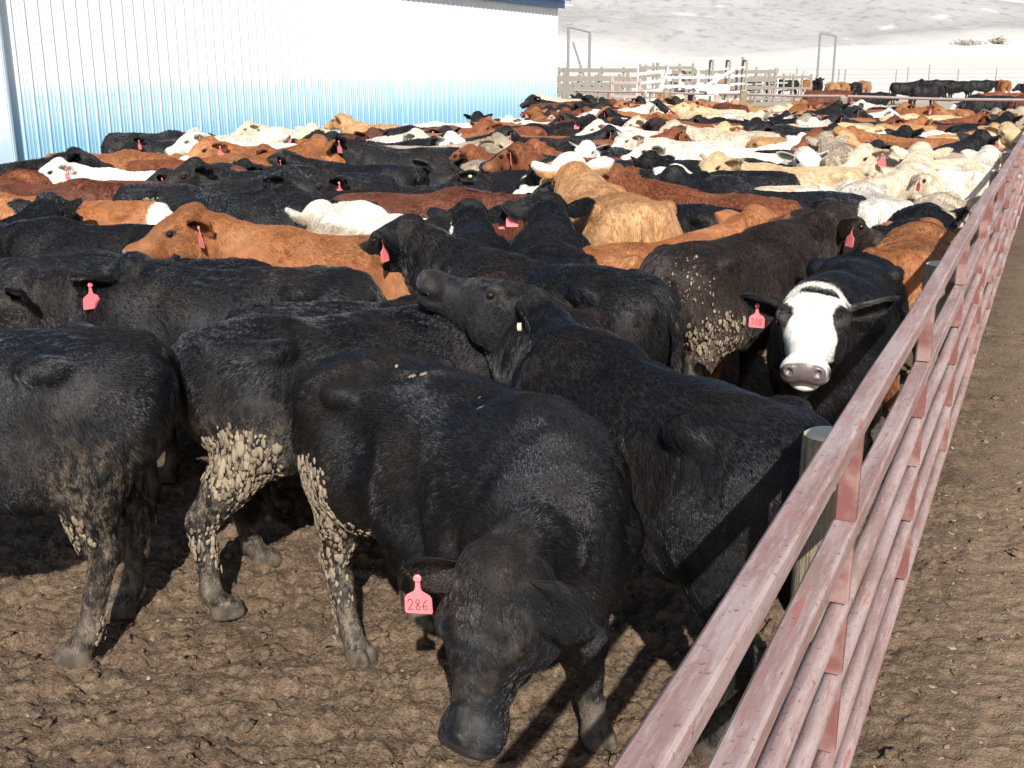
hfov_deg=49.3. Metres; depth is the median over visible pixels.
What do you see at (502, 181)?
cow
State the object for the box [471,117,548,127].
cow
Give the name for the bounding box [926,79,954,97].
cow
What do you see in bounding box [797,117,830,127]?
cow
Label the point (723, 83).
cow
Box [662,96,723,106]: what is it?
cow
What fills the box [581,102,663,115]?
cow
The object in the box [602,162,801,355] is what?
cow
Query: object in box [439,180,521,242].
cow
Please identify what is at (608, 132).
cow
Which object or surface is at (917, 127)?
cow
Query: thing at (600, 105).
cow
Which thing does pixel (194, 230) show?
cow
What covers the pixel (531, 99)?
cow
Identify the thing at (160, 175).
cow
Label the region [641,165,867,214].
cow
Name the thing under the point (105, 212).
cow
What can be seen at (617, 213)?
cow
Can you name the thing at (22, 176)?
cow
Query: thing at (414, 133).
cow
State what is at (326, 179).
cow
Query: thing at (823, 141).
cow
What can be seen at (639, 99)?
cow
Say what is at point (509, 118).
cow
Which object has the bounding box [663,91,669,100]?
fence post
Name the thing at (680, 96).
log stack
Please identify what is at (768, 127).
cow
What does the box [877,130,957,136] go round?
cow
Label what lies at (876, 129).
cow
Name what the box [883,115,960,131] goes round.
cow
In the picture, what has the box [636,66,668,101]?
slatted gate
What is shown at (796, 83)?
cow
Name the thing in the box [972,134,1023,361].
pipe fence
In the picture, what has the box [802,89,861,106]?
cow
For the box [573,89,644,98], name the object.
pipe fence
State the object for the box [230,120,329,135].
cow
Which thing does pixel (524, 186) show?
cow
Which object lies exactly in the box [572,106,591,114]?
cow
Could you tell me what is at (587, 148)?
cow
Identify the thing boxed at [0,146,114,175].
cow
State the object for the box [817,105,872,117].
cow
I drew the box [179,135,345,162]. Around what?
cow
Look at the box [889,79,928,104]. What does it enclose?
cow
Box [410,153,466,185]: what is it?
cow
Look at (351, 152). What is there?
cow
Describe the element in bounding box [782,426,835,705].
fence post
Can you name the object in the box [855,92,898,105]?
cow
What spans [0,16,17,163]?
sliding door
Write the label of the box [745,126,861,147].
cow
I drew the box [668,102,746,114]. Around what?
cow
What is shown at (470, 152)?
cow
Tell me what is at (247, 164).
cow
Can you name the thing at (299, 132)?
cow
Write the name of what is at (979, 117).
cow
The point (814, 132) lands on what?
cow
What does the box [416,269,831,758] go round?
cow
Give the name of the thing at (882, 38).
ground
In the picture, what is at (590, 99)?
cow
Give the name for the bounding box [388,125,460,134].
cow
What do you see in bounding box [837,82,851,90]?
cow
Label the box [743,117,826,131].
cow
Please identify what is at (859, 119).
cow
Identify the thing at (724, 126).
cow
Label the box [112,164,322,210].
cow
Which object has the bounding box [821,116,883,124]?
cow
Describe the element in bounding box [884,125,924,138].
cow
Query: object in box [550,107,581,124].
cow
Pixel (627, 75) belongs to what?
corral post
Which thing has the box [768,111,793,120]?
cow
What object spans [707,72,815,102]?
board fence
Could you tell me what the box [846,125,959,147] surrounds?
cow
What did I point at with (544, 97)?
cow
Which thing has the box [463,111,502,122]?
cow
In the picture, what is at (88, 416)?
cow
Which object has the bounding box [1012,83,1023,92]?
cow
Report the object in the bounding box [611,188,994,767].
pipe fence
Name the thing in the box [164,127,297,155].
cow
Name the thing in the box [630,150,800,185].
cow
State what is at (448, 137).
cow
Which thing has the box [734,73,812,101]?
board fence
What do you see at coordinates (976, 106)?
cow
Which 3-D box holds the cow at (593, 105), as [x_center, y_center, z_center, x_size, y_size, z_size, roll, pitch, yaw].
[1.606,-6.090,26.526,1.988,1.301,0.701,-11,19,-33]
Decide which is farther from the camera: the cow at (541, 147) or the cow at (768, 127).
the cow at (768, 127)
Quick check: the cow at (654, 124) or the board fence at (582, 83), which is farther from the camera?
the board fence at (582, 83)
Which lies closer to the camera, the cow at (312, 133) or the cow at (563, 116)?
the cow at (312, 133)
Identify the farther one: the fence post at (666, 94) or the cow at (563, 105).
the fence post at (666, 94)
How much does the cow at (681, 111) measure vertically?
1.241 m
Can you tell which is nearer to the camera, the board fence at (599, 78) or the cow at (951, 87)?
the board fence at (599, 78)
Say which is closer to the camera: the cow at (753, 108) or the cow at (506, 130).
the cow at (506, 130)
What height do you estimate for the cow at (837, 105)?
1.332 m
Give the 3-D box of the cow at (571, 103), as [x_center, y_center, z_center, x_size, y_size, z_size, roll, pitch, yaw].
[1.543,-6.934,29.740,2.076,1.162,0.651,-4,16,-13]
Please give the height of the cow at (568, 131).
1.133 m
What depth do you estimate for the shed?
21.44 m
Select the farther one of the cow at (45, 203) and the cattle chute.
the cattle chute
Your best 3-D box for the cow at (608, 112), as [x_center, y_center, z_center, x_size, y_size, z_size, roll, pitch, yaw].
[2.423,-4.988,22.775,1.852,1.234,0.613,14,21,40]
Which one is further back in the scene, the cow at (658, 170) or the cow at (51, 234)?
the cow at (658, 170)
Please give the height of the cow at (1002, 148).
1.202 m
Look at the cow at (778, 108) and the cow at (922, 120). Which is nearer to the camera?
the cow at (922, 120)
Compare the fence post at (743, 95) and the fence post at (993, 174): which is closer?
the fence post at (993, 174)
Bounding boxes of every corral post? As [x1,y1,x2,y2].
[563,68,565,97]
[626,72,628,100]
[655,63,658,97]
[767,69,770,101]
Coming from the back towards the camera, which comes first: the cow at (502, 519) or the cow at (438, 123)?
the cow at (438, 123)
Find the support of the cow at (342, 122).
on the ground
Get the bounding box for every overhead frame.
[566,26,590,97]
[816,32,836,81]
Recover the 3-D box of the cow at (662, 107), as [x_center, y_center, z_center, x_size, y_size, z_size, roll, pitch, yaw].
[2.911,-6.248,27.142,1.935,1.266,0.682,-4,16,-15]
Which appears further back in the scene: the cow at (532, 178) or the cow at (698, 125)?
the cow at (698, 125)
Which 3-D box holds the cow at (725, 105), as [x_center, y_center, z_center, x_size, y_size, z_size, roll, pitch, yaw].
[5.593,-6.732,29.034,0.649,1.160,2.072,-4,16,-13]
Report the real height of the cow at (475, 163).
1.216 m
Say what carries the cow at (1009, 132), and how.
on the ground
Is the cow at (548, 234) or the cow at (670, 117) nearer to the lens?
the cow at (548, 234)
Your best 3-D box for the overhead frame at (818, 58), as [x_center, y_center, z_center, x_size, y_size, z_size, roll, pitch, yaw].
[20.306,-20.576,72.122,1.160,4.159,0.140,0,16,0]
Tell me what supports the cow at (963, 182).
on the ground
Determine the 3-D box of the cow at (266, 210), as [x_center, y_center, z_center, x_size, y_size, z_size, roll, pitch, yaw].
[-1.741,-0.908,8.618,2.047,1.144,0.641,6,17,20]
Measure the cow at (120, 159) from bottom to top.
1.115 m
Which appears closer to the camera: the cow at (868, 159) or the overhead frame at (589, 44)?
the cow at (868, 159)
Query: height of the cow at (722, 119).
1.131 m
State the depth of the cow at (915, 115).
22.50 m
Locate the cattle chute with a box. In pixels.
[703,60,747,102]
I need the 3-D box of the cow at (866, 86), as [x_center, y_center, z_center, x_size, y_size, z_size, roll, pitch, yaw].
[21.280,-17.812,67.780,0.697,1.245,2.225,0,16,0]
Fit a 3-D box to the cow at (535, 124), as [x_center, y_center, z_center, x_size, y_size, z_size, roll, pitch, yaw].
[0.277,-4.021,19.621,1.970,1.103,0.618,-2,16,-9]
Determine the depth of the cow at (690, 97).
39.46 m
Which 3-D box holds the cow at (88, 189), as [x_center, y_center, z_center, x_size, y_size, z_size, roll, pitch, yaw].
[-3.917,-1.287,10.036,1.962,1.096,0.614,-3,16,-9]
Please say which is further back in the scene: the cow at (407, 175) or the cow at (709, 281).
the cow at (407, 175)
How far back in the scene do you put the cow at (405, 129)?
18.93 m
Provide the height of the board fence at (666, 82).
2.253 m
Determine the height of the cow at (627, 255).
1.217 m
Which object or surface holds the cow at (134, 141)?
on the ground
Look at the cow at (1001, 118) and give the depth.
19.33 m
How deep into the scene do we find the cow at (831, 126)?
17.15 m
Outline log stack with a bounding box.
[670,89,687,100]
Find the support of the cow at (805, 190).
on the ground
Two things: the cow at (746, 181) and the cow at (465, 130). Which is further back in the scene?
the cow at (465, 130)
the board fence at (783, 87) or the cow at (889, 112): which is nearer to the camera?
the cow at (889, 112)
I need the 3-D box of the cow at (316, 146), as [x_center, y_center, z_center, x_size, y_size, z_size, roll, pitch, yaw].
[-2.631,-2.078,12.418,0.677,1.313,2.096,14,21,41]
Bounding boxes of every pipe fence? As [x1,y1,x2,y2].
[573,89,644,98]
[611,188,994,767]
[647,91,739,101]
[747,93,844,103]
[848,95,1023,105]
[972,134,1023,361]
[1012,131,1023,234]
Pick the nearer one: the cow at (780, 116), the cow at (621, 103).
the cow at (780, 116)
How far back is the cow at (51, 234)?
6.86 m
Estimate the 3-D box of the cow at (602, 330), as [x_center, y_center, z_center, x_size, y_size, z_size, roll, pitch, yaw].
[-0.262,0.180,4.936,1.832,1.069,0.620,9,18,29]
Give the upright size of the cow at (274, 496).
1.076 m
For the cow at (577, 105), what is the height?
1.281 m
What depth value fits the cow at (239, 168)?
10.31 m
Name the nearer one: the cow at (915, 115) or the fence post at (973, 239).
the fence post at (973, 239)
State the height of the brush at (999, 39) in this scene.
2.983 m
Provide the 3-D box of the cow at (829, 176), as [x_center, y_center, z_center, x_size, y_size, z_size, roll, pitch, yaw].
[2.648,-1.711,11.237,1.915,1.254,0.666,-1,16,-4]
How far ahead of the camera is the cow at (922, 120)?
19.58 m
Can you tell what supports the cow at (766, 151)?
on the ground
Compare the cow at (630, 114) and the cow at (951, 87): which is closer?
the cow at (630, 114)
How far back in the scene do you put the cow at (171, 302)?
5.15 m
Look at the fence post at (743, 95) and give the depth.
30.36 m
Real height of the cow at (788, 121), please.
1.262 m
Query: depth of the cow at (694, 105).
26.70 m
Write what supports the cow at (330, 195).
on the ground
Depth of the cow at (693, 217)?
8.00 m
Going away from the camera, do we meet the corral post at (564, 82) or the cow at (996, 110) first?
the cow at (996, 110)
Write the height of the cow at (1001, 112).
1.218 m
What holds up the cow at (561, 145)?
on the ground
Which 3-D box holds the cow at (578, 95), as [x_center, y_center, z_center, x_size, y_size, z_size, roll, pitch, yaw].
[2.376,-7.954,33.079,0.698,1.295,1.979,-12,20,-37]
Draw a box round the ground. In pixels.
[0,0,1023,767]
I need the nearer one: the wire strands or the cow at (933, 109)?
the cow at (933, 109)
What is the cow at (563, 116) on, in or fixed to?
on the ground
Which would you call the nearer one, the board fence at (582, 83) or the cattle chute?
the board fence at (582, 83)
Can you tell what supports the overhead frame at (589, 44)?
on the ground
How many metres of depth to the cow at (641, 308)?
5.30 m
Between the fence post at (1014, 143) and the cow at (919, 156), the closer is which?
the cow at (919, 156)
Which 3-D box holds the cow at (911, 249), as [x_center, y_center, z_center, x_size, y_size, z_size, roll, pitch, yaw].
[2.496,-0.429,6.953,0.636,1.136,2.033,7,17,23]
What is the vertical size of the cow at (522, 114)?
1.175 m
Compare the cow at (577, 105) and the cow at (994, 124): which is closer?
the cow at (994, 124)
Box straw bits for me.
[3,327,1023,767]
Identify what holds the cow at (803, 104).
on the ground
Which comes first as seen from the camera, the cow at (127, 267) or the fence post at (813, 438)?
the fence post at (813, 438)
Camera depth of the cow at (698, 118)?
19.76 m
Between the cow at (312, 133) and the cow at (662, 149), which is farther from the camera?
the cow at (312, 133)
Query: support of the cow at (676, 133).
on the ground
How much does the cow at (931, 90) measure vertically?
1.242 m
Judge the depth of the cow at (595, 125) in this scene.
16.95 m
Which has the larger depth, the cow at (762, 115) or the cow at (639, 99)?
the cow at (639, 99)
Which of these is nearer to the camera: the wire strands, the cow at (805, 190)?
the cow at (805, 190)
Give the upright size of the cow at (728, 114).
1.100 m
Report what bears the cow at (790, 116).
on the ground
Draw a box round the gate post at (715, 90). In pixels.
[707,85,729,101]
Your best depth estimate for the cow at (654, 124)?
18.26 m
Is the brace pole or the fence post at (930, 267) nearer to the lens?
the fence post at (930, 267)
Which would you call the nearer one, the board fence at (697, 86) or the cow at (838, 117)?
the cow at (838, 117)
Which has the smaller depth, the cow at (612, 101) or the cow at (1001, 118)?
the cow at (1001, 118)
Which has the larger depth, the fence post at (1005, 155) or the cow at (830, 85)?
the cow at (830, 85)
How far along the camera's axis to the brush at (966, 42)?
313.94 m
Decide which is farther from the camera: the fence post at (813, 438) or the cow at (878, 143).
the cow at (878, 143)
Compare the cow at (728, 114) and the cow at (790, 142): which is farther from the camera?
the cow at (728, 114)
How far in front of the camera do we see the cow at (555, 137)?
16.76 m
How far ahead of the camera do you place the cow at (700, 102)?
29.08 m
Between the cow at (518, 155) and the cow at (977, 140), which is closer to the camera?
the cow at (518, 155)
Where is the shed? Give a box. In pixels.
[0,0,570,163]
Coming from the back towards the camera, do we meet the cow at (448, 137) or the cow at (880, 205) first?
the cow at (448, 137)
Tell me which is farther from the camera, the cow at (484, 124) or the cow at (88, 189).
the cow at (484, 124)
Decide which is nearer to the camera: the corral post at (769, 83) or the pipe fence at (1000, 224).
the pipe fence at (1000, 224)
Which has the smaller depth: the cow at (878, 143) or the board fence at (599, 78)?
the cow at (878, 143)
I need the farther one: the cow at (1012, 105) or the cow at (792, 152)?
the cow at (1012, 105)
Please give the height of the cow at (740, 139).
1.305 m
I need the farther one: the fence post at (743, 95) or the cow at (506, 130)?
the fence post at (743, 95)
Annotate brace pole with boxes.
[572,42,586,81]
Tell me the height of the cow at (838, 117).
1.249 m
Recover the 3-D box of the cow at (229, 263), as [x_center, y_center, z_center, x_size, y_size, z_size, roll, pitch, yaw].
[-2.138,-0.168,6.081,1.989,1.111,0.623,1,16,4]
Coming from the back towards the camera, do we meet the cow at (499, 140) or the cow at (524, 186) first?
the cow at (499, 140)
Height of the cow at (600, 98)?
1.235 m
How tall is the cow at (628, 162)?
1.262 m
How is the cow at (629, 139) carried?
on the ground
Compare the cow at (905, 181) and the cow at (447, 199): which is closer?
the cow at (447, 199)
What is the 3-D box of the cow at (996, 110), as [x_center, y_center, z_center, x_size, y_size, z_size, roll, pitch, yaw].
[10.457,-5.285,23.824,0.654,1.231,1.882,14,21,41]
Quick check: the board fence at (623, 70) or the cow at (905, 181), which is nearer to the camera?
the cow at (905, 181)
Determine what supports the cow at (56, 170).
on the ground
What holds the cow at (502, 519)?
on the ground
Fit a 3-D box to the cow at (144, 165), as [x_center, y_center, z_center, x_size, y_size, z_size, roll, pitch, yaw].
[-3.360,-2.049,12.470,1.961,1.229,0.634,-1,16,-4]
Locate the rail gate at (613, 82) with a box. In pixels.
[610,76,641,98]
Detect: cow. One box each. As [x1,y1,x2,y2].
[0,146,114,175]
[0,168,51,184]
[0,177,145,201]
[0,191,83,223]
[0,191,172,224]
[0,215,155,257]
[0,250,180,328]
[0,257,386,503]
[0,322,179,669]
[38,157,154,183]
[44,149,182,170]
[68,249,272,269]
[100,130,214,153]
[107,166,247,183]
[108,132,175,153]
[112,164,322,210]
[122,202,410,299]
[125,143,274,171]
[145,162,319,181]
[161,156,372,184]
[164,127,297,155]
[171,303,493,620]
[172,190,377,226]
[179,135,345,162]
[201,134,334,165]
[215,122,324,140]
[219,184,403,199]
[225,292,572,535]
[229,158,396,182]
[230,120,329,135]
[239,127,291,144]
[267,149,419,185]
[285,199,452,235]
[290,348,645,761]
[303,129,389,143]
[312,168,494,193]
[323,131,459,176]
[324,112,399,133]
[325,132,396,135]
[332,186,531,241]
[343,127,389,139]
[359,213,686,372]
[364,130,465,146]
[366,128,428,142]
[378,125,440,132]
[383,132,512,152]
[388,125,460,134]
[392,300,621,338]
[402,121,476,127]
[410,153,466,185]
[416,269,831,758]
[421,125,472,133]
[422,162,526,193]
[425,198,510,250]
[426,130,527,137]
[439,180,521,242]
[449,144,494,163]
[460,142,496,170]
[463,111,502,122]
[464,125,521,141]
[467,267,603,328]
[469,118,547,135]
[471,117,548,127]
[474,128,568,138]
[479,149,631,173]
[483,141,637,172]
[498,115,549,124]
[500,191,597,264]
[507,122,552,127]
[513,163,691,193]
[516,157,553,189]
[517,175,538,190]
[517,181,742,233]
[518,124,621,147]
[520,94,584,108]
[520,104,542,117]
[524,138,631,160]
[525,106,553,122]
[527,105,560,119]
[531,151,682,245]
[534,92,581,101]
[537,101,592,107]
[540,109,553,116]
[540,116,583,135]
[547,110,627,118]
[548,112,578,124]
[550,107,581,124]
[551,127,581,136]
[553,138,581,150]
[556,104,570,106]
[561,99,613,107]
[568,139,631,157]
[570,93,609,99]
[570,95,598,103]
[570,101,599,110]
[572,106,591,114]
[573,114,607,129]
[575,119,657,136]
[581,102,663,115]
[582,126,694,145]
[583,204,788,379]
[595,101,660,110]
[595,106,679,118]
[596,107,631,117]
[597,97,645,103]
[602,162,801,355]
[605,116,629,126]
[608,99,616,105]
[609,158,770,188]
[611,129,736,149]
[614,99,673,108]
[616,100,669,113]
[619,138,783,163]
[622,115,697,127]
[628,96,645,101]
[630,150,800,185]
[631,112,672,130]
[639,201,885,391]
[641,117,667,130]
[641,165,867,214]
[645,96,684,105]
[645,113,743,129]
[651,119,780,147]
[656,90,668,100]
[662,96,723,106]
[666,104,721,119]
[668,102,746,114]
[671,117,749,123]
[674,82,713,102]
[674,157,791,166]
[676,90,692,100]
[687,114,743,127]
[688,99,711,108]
[689,102,699,110]
[699,151,866,186]
[704,132,805,153]
[708,102,749,112]
[708,110,770,120]
[712,121,745,131]
[713,82,739,99]
[718,110,742,117]
[725,99,771,112]
[738,111,816,124]
[739,251,908,448]
[743,82,771,101]
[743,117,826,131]
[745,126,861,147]
[750,122,805,138]
[753,149,791,153]
[754,164,938,199]
[763,105,789,111]
[765,104,821,113]
[767,111,855,122]
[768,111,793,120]
[769,112,793,118]
[770,151,818,154]
[771,79,799,97]
[776,146,828,166]
[787,122,884,133]
[789,99,811,111]
[790,127,915,150]
[792,100,849,113]
[792,109,875,121]
[794,188,823,191]
[795,113,873,125]
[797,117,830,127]
[800,79,812,94]
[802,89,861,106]
[806,131,854,153]
[812,77,824,90]
[815,148,965,166]
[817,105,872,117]
[817,180,912,228]
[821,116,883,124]
[823,81,840,90]
[823,122,926,138]
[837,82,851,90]
[839,143,985,179]
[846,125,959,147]
[849,82,861,104]
[851,99,890,110]
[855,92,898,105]
[858,80,871,92]
[862,217,961,409]
[865,139,892,148]
[866,103,952,115]
[867,106,896,109]
[867,115,936,126]
[868,108,899,117]
[871,202,971,234]
[872,123,937,132]
[872,141,952,203]
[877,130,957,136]
[879,113,955,120]
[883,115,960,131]
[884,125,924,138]
[887,129,1001,153]
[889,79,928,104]
[895,102,974,116]
[908,84,947,104]
[914,191,980,227]
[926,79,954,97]
[927,122,999,137]
[932,111,990,123]
[933,121,978,125]
[935,145,1011,210]
[940,80,971,101]
[944,111,1022,133]
[946,130,1010,151]
[949,94,1013,113]
[970,80,998,94]
[970,121,1023,169]
[977,91,1023,96]
[981,107,1023,125]
[987,111,1017,119]
[994,80,1011,92]
[1005,94,1023,110]
[1006,106,1023,127]
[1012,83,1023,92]
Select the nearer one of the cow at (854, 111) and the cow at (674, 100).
the cow at (854, 111)
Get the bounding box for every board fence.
[557,72,620,100]
[558,65,646,101]
[571,78,631,100]
[639,63,693,98]
[660,71,717,99]
[671,67,776,105]
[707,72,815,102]
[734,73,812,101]
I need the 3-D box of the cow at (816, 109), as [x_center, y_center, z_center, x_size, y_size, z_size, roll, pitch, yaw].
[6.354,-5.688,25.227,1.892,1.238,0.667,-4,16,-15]
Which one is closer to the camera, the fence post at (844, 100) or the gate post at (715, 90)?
the fence post at (844, 100)
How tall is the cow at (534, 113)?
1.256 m
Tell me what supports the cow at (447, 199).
on the ground
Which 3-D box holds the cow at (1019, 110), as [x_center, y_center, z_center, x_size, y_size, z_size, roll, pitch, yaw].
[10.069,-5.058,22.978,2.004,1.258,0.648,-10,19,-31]
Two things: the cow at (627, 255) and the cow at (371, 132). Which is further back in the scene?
the cow at (371, 132)
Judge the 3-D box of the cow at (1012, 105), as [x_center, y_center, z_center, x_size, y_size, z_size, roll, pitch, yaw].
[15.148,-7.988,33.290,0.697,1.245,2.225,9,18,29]
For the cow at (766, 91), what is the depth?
67.28 m
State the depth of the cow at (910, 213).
7.75 m
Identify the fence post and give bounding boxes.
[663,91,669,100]
[739,90,746,102]
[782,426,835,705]
[840,97,847,103]
[903,261,955,434]
[969,212,978,252]
[983,170,999,291]
[997,151,1011,254]
[1011,141,1017,149]
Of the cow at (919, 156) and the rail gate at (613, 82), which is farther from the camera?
the rail gate at (613, 82)
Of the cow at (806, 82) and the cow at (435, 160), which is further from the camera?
the cow at (806, 82)
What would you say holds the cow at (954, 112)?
on the ground
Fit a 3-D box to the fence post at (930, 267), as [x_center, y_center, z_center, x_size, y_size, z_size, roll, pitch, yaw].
[1.977,0.100,5.349,0.180,1.379,0.162,0,16,0]
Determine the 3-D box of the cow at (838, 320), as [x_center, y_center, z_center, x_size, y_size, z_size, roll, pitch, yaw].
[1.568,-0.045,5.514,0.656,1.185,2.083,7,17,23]
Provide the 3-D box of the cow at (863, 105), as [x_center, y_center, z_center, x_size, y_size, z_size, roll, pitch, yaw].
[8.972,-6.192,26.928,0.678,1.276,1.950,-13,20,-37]
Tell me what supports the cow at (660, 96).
on the ground
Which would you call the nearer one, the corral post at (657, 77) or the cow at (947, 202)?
the cow at (947, 202)
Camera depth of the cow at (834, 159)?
12.46 m
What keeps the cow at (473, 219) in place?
on the ground
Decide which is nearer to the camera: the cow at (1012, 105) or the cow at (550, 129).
the cow at (550, 129)
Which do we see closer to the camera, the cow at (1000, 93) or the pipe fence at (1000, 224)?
the pipe fence at (1000, 224)
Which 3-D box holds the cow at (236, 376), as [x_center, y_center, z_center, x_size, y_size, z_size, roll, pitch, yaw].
[-0.347,0.205,4.678,2.046,1.163,0.643,-6,17,-21]
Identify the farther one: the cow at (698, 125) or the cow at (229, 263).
the cow at (698, 125)
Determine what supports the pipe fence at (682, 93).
attached to the fence post at (666, 94)
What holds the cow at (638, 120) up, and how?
on the ground
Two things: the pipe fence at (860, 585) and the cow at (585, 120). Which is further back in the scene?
the cow at (585, 120)
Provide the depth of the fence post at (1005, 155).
12.14 m
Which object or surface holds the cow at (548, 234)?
on the ground
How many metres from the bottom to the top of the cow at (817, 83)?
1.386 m
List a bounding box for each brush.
[949,39,987,45]
[988,35,1011,43]
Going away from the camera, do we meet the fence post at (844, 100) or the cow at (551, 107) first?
the cow at (551, 107)
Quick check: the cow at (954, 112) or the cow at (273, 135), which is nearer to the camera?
the cow at (273, 135)
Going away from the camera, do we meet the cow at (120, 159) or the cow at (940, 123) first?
the cow at (120, 159)
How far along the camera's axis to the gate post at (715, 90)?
31.12 m
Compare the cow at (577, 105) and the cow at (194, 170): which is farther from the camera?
the cow at (577, 105)
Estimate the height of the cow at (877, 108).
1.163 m
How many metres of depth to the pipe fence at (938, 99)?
26.59 m
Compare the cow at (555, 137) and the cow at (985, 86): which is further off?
the cow at (985, 86)
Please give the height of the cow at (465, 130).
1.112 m
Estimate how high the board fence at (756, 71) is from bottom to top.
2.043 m
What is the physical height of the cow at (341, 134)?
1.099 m
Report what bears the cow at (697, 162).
on the ground
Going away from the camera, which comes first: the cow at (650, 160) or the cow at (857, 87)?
the cow at (650, 160)
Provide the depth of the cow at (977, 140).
13.62 m
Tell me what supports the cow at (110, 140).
on the ground
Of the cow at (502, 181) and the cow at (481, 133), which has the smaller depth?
the cow at (502, 181)
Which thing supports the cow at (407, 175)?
on the ground
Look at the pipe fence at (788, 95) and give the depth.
29.47 m
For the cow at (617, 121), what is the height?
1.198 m
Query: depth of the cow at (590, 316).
4.87 m
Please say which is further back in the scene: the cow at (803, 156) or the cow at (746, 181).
the cow at (803, 156)
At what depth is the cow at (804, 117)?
19.64 m
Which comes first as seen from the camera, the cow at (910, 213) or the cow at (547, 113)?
the cow at (910, 213)
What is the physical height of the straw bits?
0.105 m
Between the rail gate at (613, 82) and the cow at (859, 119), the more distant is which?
the rail gate at (613, 82)
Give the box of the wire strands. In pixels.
[785,68,1023,78]
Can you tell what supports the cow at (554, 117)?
on the ground
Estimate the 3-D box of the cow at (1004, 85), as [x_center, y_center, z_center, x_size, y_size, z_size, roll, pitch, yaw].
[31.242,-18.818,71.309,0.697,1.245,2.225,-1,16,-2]
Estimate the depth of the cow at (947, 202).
8.88 m
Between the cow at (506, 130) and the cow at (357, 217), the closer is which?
the cow at (357, 217)
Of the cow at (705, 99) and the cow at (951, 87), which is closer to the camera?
the cow at (705, 99)

